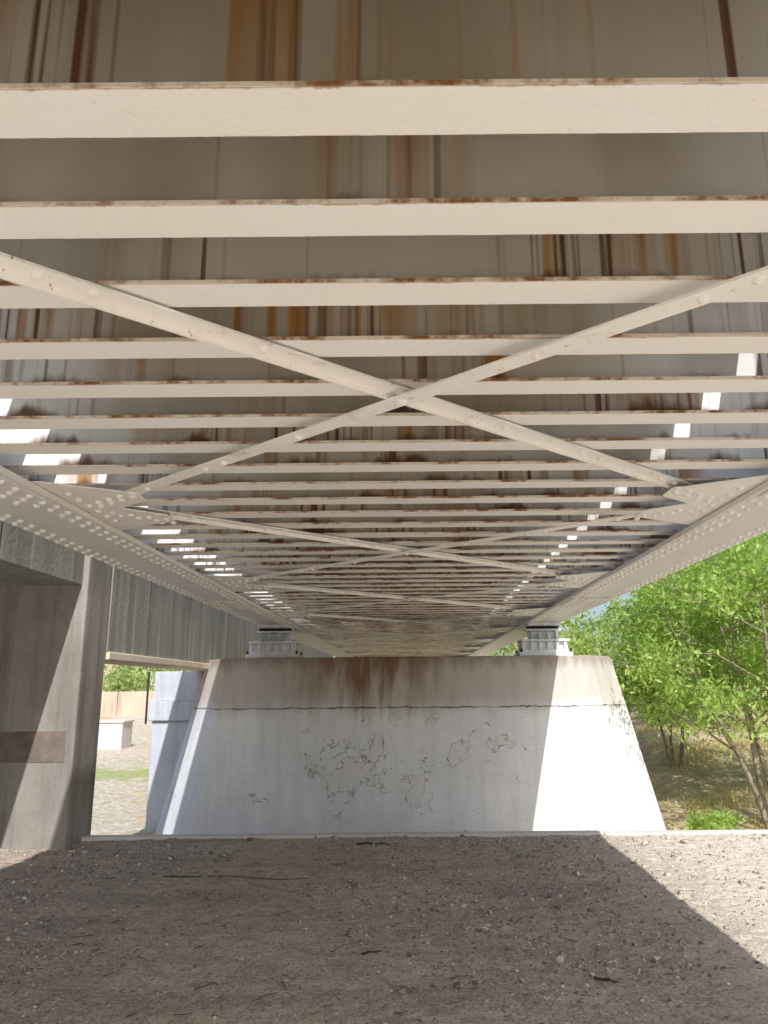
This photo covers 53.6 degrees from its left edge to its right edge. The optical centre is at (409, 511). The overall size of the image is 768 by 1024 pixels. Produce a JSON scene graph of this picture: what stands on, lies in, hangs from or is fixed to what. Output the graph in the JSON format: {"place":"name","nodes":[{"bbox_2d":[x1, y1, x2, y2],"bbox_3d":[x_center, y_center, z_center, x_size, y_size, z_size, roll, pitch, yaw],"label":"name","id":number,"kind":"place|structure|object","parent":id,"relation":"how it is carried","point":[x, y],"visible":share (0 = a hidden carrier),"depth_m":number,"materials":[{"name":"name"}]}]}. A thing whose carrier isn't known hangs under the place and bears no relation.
{"place":"outdoors","nodes":[
{"label":"outdoors","id":0,"kind":"place"},
{"bbox_2d":[0,656,767,1023],"bbox_3d":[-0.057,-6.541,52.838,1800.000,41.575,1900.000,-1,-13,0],"label":"ground","id":1,"kind":"structure","parent":0,"point":[120,794],"depth_m":4.99,"materials":[{"name":"grey gravel"}]},
{"bbox_2d":[98,719,134,748],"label":"concrete block","id":2,"kind":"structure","parent":1,"relation":"on","point":[115,733],"depth_m":26.02,"materials":[{"name":"grey concrete"}]},
{"bbox_2d":[100,691,153,715],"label":"boundary wall","id":3,"kind":"structure","parent":1,"relation":"on","point":[129,703],"depth_m":38.82,"materials":[{"name":"beige concrete"}]},
{"bbox_2d":[0,520,332,849],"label":"concrete bridge","id":4,"kind":"structure","parent":1,"relation":"on","point":[72,622],"depth_m":8.01,"materials":[{"name":"grey concrete"}]},
{"bbox_2d":[0,839,729,1023],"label":"twigs","id":5,"kind":"object","parent":1,"relation":"on","point":[595,978],"visible":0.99,"depth_m":5.08,"materials":[{"name":"brown wood"}]},
{"bbox_2d":[81,829,767,841],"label":"concrete kerb","id":6,"kind":"structure","parent":1,"relation":"on","point":[494,834],"depth_m":7.89,"materials":[{"name":"grey concrete"}]},
{"bbox_2d":[102,622,759,691],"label":"distant trees","id":7,"kind":"object","parent":1,"relation":"on","point":[138,678],"visible":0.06,"depth_m":58.46,"materials":[{"name":"green plant"}]},
{"bbox_2d":[558,541,754,767],"bbox_3d":[6.083,3.303,18.694,6.373,5.747,5.268,4,-14,-18],"label":"ash tree","id":8,"kind":"object","parent":1,"relation":"on","point":[627,691],"visible":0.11,"depth_m":18.06,"materials":[{"name":"green plant"}]},
{"bbox_2d":[565,531,767,828],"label":"ash tree","id":9,"kind":"object","parent":1,"relation":"on","point":[712,597],"visible":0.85,"depth_m":13.23,"materials":[{"name":"green plant"}]},
{"bbox_2d":[611,536,766,728],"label":"ash tree","id":10,"kind":"object","parent":1,"relation":"on","point":[732,716],"visible":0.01,"depth_m":23.23,"materials":[{"name":"green plant"}]},
{"bbox_2d":[632,533,767,702],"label":"ash tree","id":11,"kind":"object","parent":1,"relation":"on","point":[745,624],"visible":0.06,"depth_m":15.55,"materials":[{"name":"green plant"}]},
{"bbox_2d":[673,802,747,829],"bbox_3d":[7.010,4.913,12.373,4.862,1.342,2.639,3,-14,-17],"label":"bush","id":12,"kind":"object","parent":1,"relation":"on","point":[718,822],"visible":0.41,"depth_m":12.41,"materials":[{"name":"green plant"}]},
{"bbox_2d":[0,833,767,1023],"bbox_3d":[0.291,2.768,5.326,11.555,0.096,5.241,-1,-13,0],"label":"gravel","id":13,"kind":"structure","parent":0,"point":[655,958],"depth_m":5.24,"materials":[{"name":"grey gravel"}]},
{"bbox_2d":[155,655,665,834],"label":"concrete pier","id":14,"kind":"structure","parent":0,"point":[316,745],"depth_m":11.88,"materials":[{"name":"grey concrete"}]},
{"bbox_2d":[245,624,302,657],"bbox_3d":[-2.271,2.213,12.836,0.880,0.580,0.600,-1,-13,0],"label":"bridge bearing","id":15,"kind":"object","parent":14,"relation":"on","point":[275,641],"visible":0.96,"depth_m":12.62,"materials":[{"name":"paint"}]},
{"bbox_2d":[0,0,767,656],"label":"steel girder bridge","id":16,"kind":"structure","parent":15,"relation":"on","point":[380,328],"depth_m":2.31,"materials":[{"name":"paint"}]},
{"bbox_2d":[515,622,572,655],"bbox_3d":[2.249,2.174,12.836,0.880,0.580,0.600,-1,-13,0],"label":"bridge bearing","id":17,"kind":"object","parent":14,"relation":"on","point":[542,639],"visible":0.99,"depth_m":12.62,"materials":[{"name":"paint"}]},
{"bbox_2d":[153,701,767,834],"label":"grass","id":18,"kind":"structure","parent":0,"point":[697,752],"depth_m":18.05,"materials":[{"name":"green plant"}]},
{"bbox_2d":[485,533,767,664],"label":"sky","id":19,"kind":"structure","parent":0,"point":[598,609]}
]}

